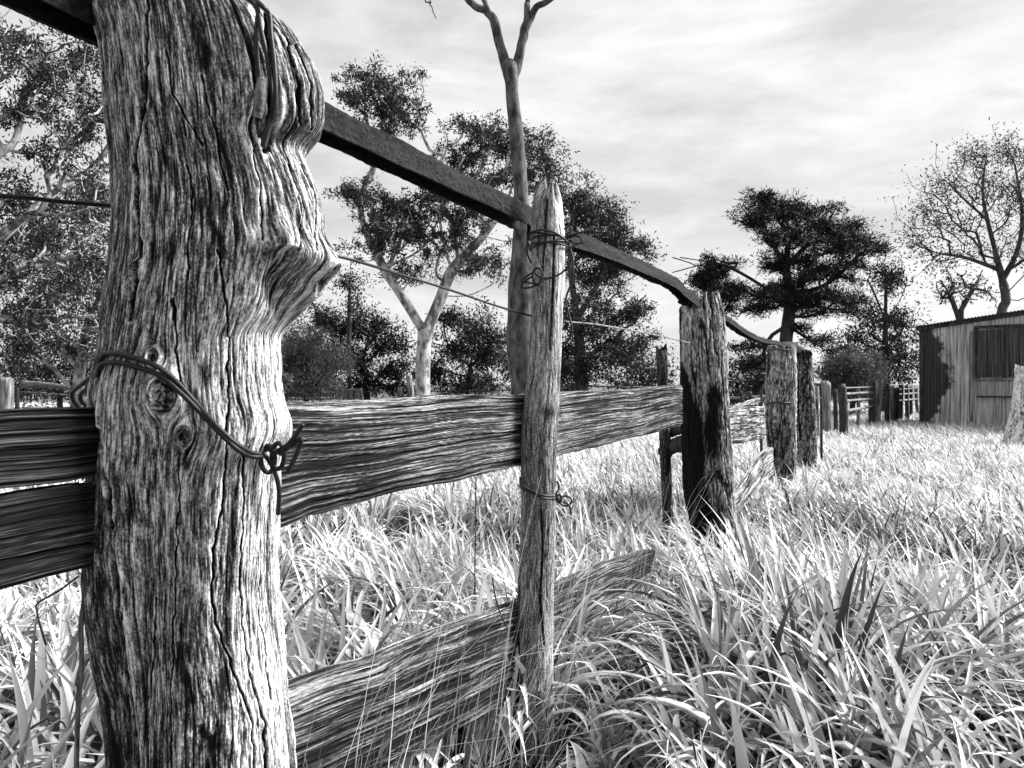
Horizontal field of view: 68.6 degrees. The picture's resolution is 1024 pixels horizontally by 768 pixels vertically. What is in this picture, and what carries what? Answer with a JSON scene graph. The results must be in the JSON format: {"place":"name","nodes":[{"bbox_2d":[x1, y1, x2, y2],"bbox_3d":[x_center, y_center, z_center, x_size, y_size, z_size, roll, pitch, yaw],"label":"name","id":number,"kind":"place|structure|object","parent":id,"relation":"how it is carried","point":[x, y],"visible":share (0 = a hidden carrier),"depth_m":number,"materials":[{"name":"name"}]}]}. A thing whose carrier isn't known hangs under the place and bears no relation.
{"place":"outdoors","nodes":[
{"label":"outdoors","id":0,"kind":"place"},
{"bbox_2d":[0,385,1023,767],"bbox_3d":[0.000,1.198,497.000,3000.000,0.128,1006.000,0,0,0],"label":"ground","id":1,"kind":"structure","parent":0,"point":[506,391],"depth_m":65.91,"materials":[{"name":"grey plant"}]},
{"bbox_2d":[0,376,86,408],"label":"yard fence","id":2,"kind":"object","parent":1,"relation":"on","point":[7,393],"visible":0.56,"depth_m":14.96,"materials":[{"name":"grey wood"}]},
{"bbox_2d":[20,380,68,389],"bbox_3d":[-14.503,0.079,24.000,2.330,0.385,0.240,0,0,0],"label":"fence rail","id":3,"kind":"object","parent":2,"relation":"part of","point":[30,384],"visible":0.62,"depth_m":23.92,"materials":[{"name":"grey wood"}]},
{"bbox_2d":[0,331,95,408],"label":"scrub bush","id":4,"kind":"object","parent":1,"relation":"on","point":[31,375],"visible":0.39,"depth_m":35.46,"materials":[{"name":"grey plant"}]},
{"bbox_2d":[0,9,109,354],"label":"gum tree","id":5,"kind":"object","parent":1,"relation":"on","point":[40,72],"visible":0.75,"depth_m":15.75,"materials":[{"name":"grey plant"}]},
{"bbox_2d":[0,167,110,406],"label":"gum tree","id":6,"kind":"object","parent":1,"relation":"on","point":[15,350],"visible":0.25,"depth_m":21.53,"materials":[{"name":"grey plant"}]},
{"bbox_2d":[74,568,84,767],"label":"dry stick","id":7,"kind":"object","parent":1,"relation":"on","point":[79,686],"visible":0.85,"depth_m":1.26,"materials":[{"name":"grey wood"}]},
{"bbox_2d":[84,0,341,767],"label":"fence post","id":8,"kind":"object","parent":1,"relation":"on","point":[223,264],"visible":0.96,"depth_m":1.24,"materials":[{"name":"grey wood"}]},
{"bbox_2d":[0,482,94,589],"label":"fence rail","id":9,"kind":"object","parent":8,"relation":"attached to","point":[46,531],"visible":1,"depth_m":1.17,"materials":[{"name":"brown wood"}]},
{"bbox_2d":[35,575,79,645],"bbox_3d":[-0.682,0.341,1.127,0.074,0.112,0.015,0,0,14],"label":"loose wire","id":10,"kind":"object","parent":9,"relation":"hanging from","point":[43,599],"visible":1,"depth_m":1.13,"materials":[{"name":"grey metal"}]},
{"bbox_2d":[0,407,99,488],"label":"fence rail","id":11,"kind":"object","parent":8,"relation":"attached to","point":[44,446],"visible":1,"depth_m":1.17,"materials":[{"name":"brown wood"}]},
{"bbox_2d":[0,193,110,207],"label":"line wire","id":12,"kind":"object","parent":8,"relation":"attached to","point":[48,200],"visible":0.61,"depth_m":1.33,"materials":[{"name":"black metal"}]},
{"bbox_2d":[70,351,304,514],"bbox_3d":[-0.622,0.089,1.304,0.544,0.286,0.185,0,0,19],"label":"tie wire","id":13,"kind":"object","parent":8,"relation":"attached to","point":[175,384],"visible":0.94,"depth_m":1.24,"materials":[{"name":"black metal"}]},
{"bbox_2d":[246,0,277,148],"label":"tie wire","id":14,"kind":"object","parent":8,"relation":"attached to","point":[264,135],"visible":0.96,"depth_m":1.25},
{"bbox_2d":[251,77,268,118],"bbox_3d":[-0.417,-0.471,1.241,0.031,0.065,0.023,0,0,37],"label":"wood plug","id":15,"kind":"object","parent":14,"relation":"attached to","point":[260,97],"visible":1,"depth_m":1.23,"materials":[{"name":"grey wood"}]},
{"bbox_2d":[280,385,682,527],"bbox_3d":[0.200,0.150,2.851,0.066,0.290,3.329,0,0,27],"label":"fence rail","id":16,"kind":"object","parent":8,"relation":"attached to","point":[352,452],"visible":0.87,"depth_m":1.96,"materials":[{"name":"grey wood"}]},
{"bbox_2d":[474,477,476,594],"bbox_3d":[-0.108,0.447,2.200,0.008,0.345,0.004,0,0,0],"label":"loose wire","id":17,"kind":"object","parent":16,"relation":"hanging from","point":[475,533],"visible":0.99,"depth_m":2.20,"materials":[{"name":"black metal"}]},
{"bbox_2d":[281,308,365,401],"bbox_3d":[-6.744,-0.646,23.880,4.191,4.042,4.107,0,0,0],"label":"shrub","id":18,"kind":"object","parent":1,"relation":"on","point":[300,356],"visible":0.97,"depth_m":23.51,"materials":[{"name":"grey plant"}]},
{"bbox_2d":[284,388,363,400],"bbox_3d":[-7.434,0.727,26.569,4.777,1.158,0.583,0,0,15],"label":"yard fence","id":19,"kind":"object","parent":1,"relation":"on","point":[361,393],"visible":0.23,"depth_m":26.02,"materials":[{"name":"grey wood"}]},
{"bbox_2d":[335,390,360,398],"bbox_3d":[-5.662,0.364,26.000,0.934,0.339,0.030,0,0,0],"label":"slat panel","id":20,"kind":"object","parent":19,"relation":"attached to","point":[349,396],"visible":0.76,"depth_m":25.98,"materials":[{"name":"grey wood"}]},
{"bbox_2d":[327,262,380,399],"bbox_3d":[-6.098,-1.627,28.128,2.645,6.013,1.834,0,0,23],"label":"sapling","id":21,"kind":"object","parent":1,"relation":"on","point":[348,286],"visible":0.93,"depth_m":27.95,"materials":[{"name":"grey plant"}]},
{"bbox_2d":[294,298,435,399],"bbox_3d":[-6.146,-1.089,29.043,6.230,4.943,4.794,0,0,0],"label":"pine shrub","id":22,"kind":"object","parent":1,"relation":"on","point":[389,370],"visible":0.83,"depth_m":28.71,"materials":[{"name":"grey plant"}]},
{"bbox_2d":[398,375,414,397],"bbox_3d":[-3.013,0.519,21.761,0.683,1.599,0.647,0,0,0],"label":"post remnant","id":23,"kind":"object","parent":1,"relation":"on","point":[410,387],"visible":0.27,"depth_m":21.93,"materials":[{"name":"grey wood"}]},
{"bbox_2d":[398,295,509,394],"bbox_3d":[-1.835,-1.149,29.997,5.812,5.058,3.684,0,0,0],"label":"tree","id":24,"kind":"object","parent":1,"relation":"on","point":[481,354],"visible":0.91,"depth_m":29.58,"materials":[{"name":"grey plant"}]},
{"bbox_2d":[323,52,585,395],"bbox_3d":[-2.060,-4.799,24.151,8.708,12.466,4.569,0,0,0],"label":"gum tree","id":25,"kind":"object","parent":1,"relation":"on","point":[389,108],"visible":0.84,"depth_m":23.77,"materials":[{"name":"grey plant"}]},
{"bbox_2d":[288,548,655,767],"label":"fence rail","id":26,"kind":"object","parent":1,"relation":"on","point":[342,708],"visible":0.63,"depth_m":1.95,"materials":[{"name":"grey wood"}]},
{"bbox_2d":[492,577,509,630],"bbox_3d":[-0.033,0.646,2.200,0.053,0.158,0.004,0,0,0],"label":"loose wire","id":27,"kind":"object","parent":26,"relation":"hanging from","point":[497,604],"visible":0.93,"depth_m":2.20,"materials":[{"name":"grey metal"}]},
{"bbox_2d":[425,0,553,394],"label":"tall bare tree","id":28,"kind":"object","parent":1,"relation":"on","point":[518,332],"visible":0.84,"depth_m":10.90,"materials":[{"name":"grey plant"}]},
{"bbox_2d":[365,385,648,394],"bbox_3d":[0.922,0.677,26.890,12.369,1.254,0.863,0,0,-7],"label":"yard fence","id":29,"kind":"object","parent":1,"relation":"on","point":[469,391],"visible":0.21,"depth_m":26.68,"materials":[{"name":"grey wood"}]},
{"bbox_2d":[303,450,761,767],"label":"dry stalks","id":30,"kind":"object","parent":1,"relation":"on","point":[513,705],"visible":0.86,"depth_m":2.04,"materials":[{"name":"grey plant"}]},
{"bbox_2d":[512,177,564,763],"bbox_3d":[0.084,0.319,2.470,0.182,2.002,0.138,0,0,0],"label":"fence stake","id":31,"kind":"object","parent":1,"relation":"on","point":[540,418],"visible":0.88,"depth_m":2.42,"materials":[{"name":"grey wood"}]},
{"bbox_2d":[0,0,531,229],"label":"iron rail","id":32,"kind":"object","parent":31,"relation":"attached to","point":[349,135],"visible":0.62,"depth_m":1.95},
{"bbox_2d":[337,255,530,316],"bbox_3d":[-0.176,-0.246,2.001,0.058,0.052,1.120,0,0,24],"label":"line wire","id":33,"kind":"object","parent":31,"relation":"attached to","point":[402,275],"visible":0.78,"depth_m":1.93,"materials":[{"name":"grey metal"}]},
{"bbox_2d":[519,477,571,513],"bbox_3d":[0.104,0.361,2.414,0.179,0.114,0.085,0,0,10],"label":"tie wire","id":34,"kind":"object","parent":31,"relation":"attached to","point":[558,498],"visible":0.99,"depth_m":2.40,"materials":[{"name":"grey metal"}]},
{"bbox_2d":[520,225,609,344],"bbox_3d":[0.168,-0.317,2.457,0.286,0.381,0.165,0,0,0],"label":"tie wire","id":35,"kind":"object","parent":31,"relation":"attached to","point":[567,240],"visible":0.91,"depth_m":2.40,"materials":[{"name":"black metal"}]},
{"bbox_2d":[563,320,689,342],"bbox_3d":[0.609,-0.236,3.579,0.028,0.043,2.258,0,0,25],"label":"line wire","id":36,"kind":"object","parent":31,"relation":"attached to","point":[621,328],"visible":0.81,"depth_m":3.25,"materials":[{"name":"grey metal"}]},
{"bbox_2d":[494,340,616,394],"bbox_3d":[1.875,-0.294,35.821,6.056,4.170,4.681,0,0,0],"label":"scrub bush","id":37,"kind":"object","parent":1,"relation":"on","point":[564,389],"visible":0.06,"depth_m":35.47,"materials":[{"name":"black plant"}]},
{"bbox_2d":[549,166,667,390],"bbox_3d":[3.071,-3.210,27.536,4.914,9.271,4.828,0,0,32],"label":"gum tree","id":38,"kind":"object","parent":1,"relation":"on","point":[613,345],"visible":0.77,"depth_m":26.89,"materials":[{"name":"grey plant"}]},
{"bbox_2d":[601,343,679,389],"bbox_3d":[6.357,0.016,36.186,4.788,4.306,4.300,0,0,-20],"label":"scrub bush","id":39,"kind":"object","parent":1,"relation":"on","point":[650,371],"visible":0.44,"depth_m":35.71,"materials":[{"name":"grey plant"}]},
{"bbox_2d":[656,343,672,543],"bbox_3d":[1.101,0.512,5.399,0.135,1.616,0.090,0,0,0],"label":"fence post","id":40,"kind":"object","parent":1,"relation":"on","point":[664,434],"visible":0.65,"depth_m":5.37,"materials":[{"name":"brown wood"}]},
{"bbox_2d":[658,425,681,456],"bbox_3d":[1.173,0.416,5.358,0.128,0.273,0.357,0,0,-22],"label":"rail stub","id":41,"kind":"object","parent":40,"relation":"attached to","point":[674,445],"visible":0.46,"depth_m":5.33,"materials":[{"name":"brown wood"}]},
{"bbox_2d":[679,289,734,552],"bbox_3d":[1.245,0.366,4.750,0.363,1.909,0.312,0,0,0],"label":"fence post","id":42,"kind":"object","parent":1,"relation":"on","point":[705,425],"visible":0.69,"depth_m":4.62,"materials":[{"name":"grey wood"}]},
{"bbox_2d":[527,225,700,308],"bbox_3d":[0.635,-0.525,3.672,0.093,0.131,2.316,0,0,28],"label":"iron rail","id":43,"kind":"object","parent":42,"relation":"attached to","point":[593,248],"visible":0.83,"depth_m":3.44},
{"bbox_2d":[678,296,787,346],"bbox_3d":[2.239,-0.451,6.808,0.085,0.147,5.342,0,0,27],"label":"iron rail","id":44,"kind":"object","parent":42,"relation":"attached to","point":[735,327],"visible":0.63,"depth_m":6.13,"materials":[{"name":"grey metal"}]},
{"bbox_2d":[729,406,764,444],"bbox_3d":[1.900,0.349,6.316,0.065,0.395,2.551,0,0,27],"label":"fence rail","id":45,"kind":"object","parent":42,"relation":"attached to","point":[747,424],"visible":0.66,"depth_m":6.58,"materials":[{"name":"white wood"}]},
{"bbox_2d":[729,398,760,408],"bbox_3d":[1.923,0.208,6.493,0.053,0.140,2.556,0,0,27],"label":"fence rail","id":46,"kind":"object","parent":45,"relation":"attached to","point":[747,403],"visible":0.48,"depth_m":6.99,"materials":[{"name":"white wood"}]},
{"bbox_2d":[672,247,751,313],"bbox_3d":[6.651,-1.593,24.905,2.954,5.930,2.509,0,0,-34],"label":"tree","id":47,"kind":"object","parent":1,"relation":"on","point":[704,279],"visible":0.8,"depth_m":24.85,"materials":[{"name":"black plant"}]},
{"bbox_2d":[729,390,764,406],"bbox_3d":[4.957,0.723,16.998,1.558,1.166,0.125,0,0,0],"label":"yard fence","id":48,"kind":"object","parent":1,"relation":"on","point":[740,397],"visible":0.16,"depth_m":16.97,"materials":[{"name":"grey wood"}]},
{"bbox_2d":[735,447,773,516],"bbox_3d":[2.030,0.860,6.438,0.065,0.447,2.556,0,0,27],"label":"fence rail","id":49,"kind":"object","parent":1,"relation":"on","point":[756,477],"visible":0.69,"depth_m":6.59,"materials":[{"name":"white wood"}]},
{"bbox_2d":[728,338,818,406],"bbox_3d":[11.181,-0.341,35.780,7.090,3.984,5.208,0,0,0],"label":"scrub bush","id":50,"kind":"object","parent":1,"relation":"on","point":[732,382],"visible":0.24,"depth_m":35.74,"materials":[{"name":"black plant"}]},
{"bbox_2d":[765,345,796,486],"bbox_3d":[2.946,0.444,8.199,0.331,1.753,0.322,0,0,0],"label":"fence post","id":51,"kind":"object","parent":1,"relation":"on","point":[778,422],"visible":0.7,"depth_m":8.07,"materials":[{"name":"grey wood"}]},
{"bbox_2d":[765,402,790,404],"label":"tie wire","id":52,"kind":"object","parent":51,"relation":"attached to","point":[776,402],"visible":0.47,"depth_m":8.04,"materials":[{"name":"grey metal"}]},
{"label":"tie wire","id":53,"kind":"object","parent":51,"relation":"attached to","visible":0},
{"bbox_2d":[767,345,794,481],"bbox_3d":[2.835,0.321,7.923,0.351,1.474,0.049,0,0,-14],"label":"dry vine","id":54,"kind":"object","parent":53,"relation":"hanging from","point":[793,405],"visible":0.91,"depth_m":7.95,"materials":[{"name":"grey wood"}]},
{"bbox_2d":[672,185,896,393],"bbox_3d":[9.801,-2.720,25.788,7.289,8.291,4.891,0,0,-20],"label":"pine tree","id":55,"kind":"object","parent":1,"relation":"on","point":[790,295],"visible":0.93,"depth_m":25.45,"materials":[{"name":"black plant"}]},
{"bbox_2d":[796,350,817,468],"bbox_3d":[3.720,0.439,9.602,0.331,1.762,0.384,0,0,0],"label":"fence post","id":56,"kind":"object","parent":1,"relation":"on","point":[806,431],"visible":0.56,"depth_m":9.44,"materials":[{"name":"grey wood"}]},
{"bbox_2d":[759,382,822,462],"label":"tube gate","id":57,"kind":"structure","parent":56,"relation":"attached to","point":[820,415],"depth_m":9.98,"materials":[{"name":"grey metal"}]},
{"bbox_2d":[783,342,812,357],"bbox_3d":[3.495,-0.415,9.140,0.257,0.196,2.070,0,0,26],"label":"iron scrap","id":58,"kind":"object","parent":56,"relation":"on","point":[799,349],"visible":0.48,"depth_m":9.36,"materials":[{"name":"grey metal"}]},
{"bbox_2d":[814,385,819,438],"bbox_3d":[5.933,0.653,14.719,0.130,1.299,1.787,0,0,31],"label":"yard fence","id":59,"kind":"object","parent":1,"relation":"on","point":[817,407],"visible":0.24,"depth_m":14.96,"materials":[{"name":"grey wood"}]},
{"bbox_2d":[813,341,897,416],"bbox_3d":[12.238,-0.143,27.179,3.101,2.997,4.696,0,0,23],"label":"shrub","id":60,"kind":"object","parent":1,"relation":"on","point":[854,370],"visible":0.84,"depth_m":26.26,"materials":[{"name":"grey plant"}]},
{"bbox_2d":[821,380,918,436],"bbox_3d":[10.585,0.609,21.639,0.753,1.401,13.515,0,0,34],"label":"yard fence","id":61,"kind":"object","parent":1,"relation":"on","point":[893,403],"visible":0.77,"depth_m":19.93,"materials":[{"name":"grey wood"}]},
{"bbox_2d":[813,226,934,411],"bbox_3d":[14.889,-2.407,30.421,3.846,7.592,5.484,0,0,43],"label":"gum tree","id":62,"kind":"object","parent":1,"relation":"on","point":[886,286],"visible":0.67,"depth_m":29.85,"materials":[{"name":"black plant"}]},
{"bbox_2d":[877,116,1023,313],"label":"bare tree","id":63,"kind":"object","parent":1,"relation":"on","point":[1002,273],"visible":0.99,"depth_m":29.83,"materials":[{"name":"grey plant"}]},
{"bbox_2d":[919,259,1007,319],"bbox_3d":[16.373,-1.574,27.159,2.933,5.870,2.611,0,0,0],"label":"tree","id":64,"kind":"object","parent":1,"relation":"on","point":[959,313],"visible":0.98,"depth_m":26.98,"materials":[{"name":"grey plant"}]},
{"bbox_2d":[915,310,1023,427],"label":"iron shed","id":65,"kind":"structure","parent":1,"relation":"on","point":[966,371],"depth_m":19.30,"materials":[{"name":"grey metal"}]},
{"bbox_2d":[974,328,977,377],"bbox_3d":[11.880,-0.760,19.205,0.070,1.320,0.060,0,0,37],"label":"window frame","id":66,"kind":"structure","parent":65,"relation":"in","point":[976,329],"depth_m":19.17,"materials":[{"name":"grey wood"}]},
{"bbox_2d":[974,324,1023,328],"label":"window frame","id":67,"kind":"structure","parent":65,"relation":"in","point":[1007,325],"depth_m":18.87,"materials":[{"name":"grey wood"}]},
{"bbox_2d":[1003,328,1005,377],"bbox_3d":[12.351,-0.780,18.816,0.050,1.240,0.020,0,0,37],"label":"window frame","id":68,"kind":"structure","parent":65,"relation":"in","point":[1004,329],"depth_m":18.80,"materials":[{"name":"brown wood"}]},
{"bbox_2d":[1002,364,1023,444],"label":"tree stump","id":69,"kind":"object","parent":1,"relation":"on","point":[1014,429],"visible":0.84,"depth_m":13.91,"materials":[{"name":"white wood"}]},
{"bbox_2d":[0,0,1023,384],"label":"sky","id":70,"kind":"structure","parent":0,"point":[682,106],"materials":[{"name":"white"}]}
]}

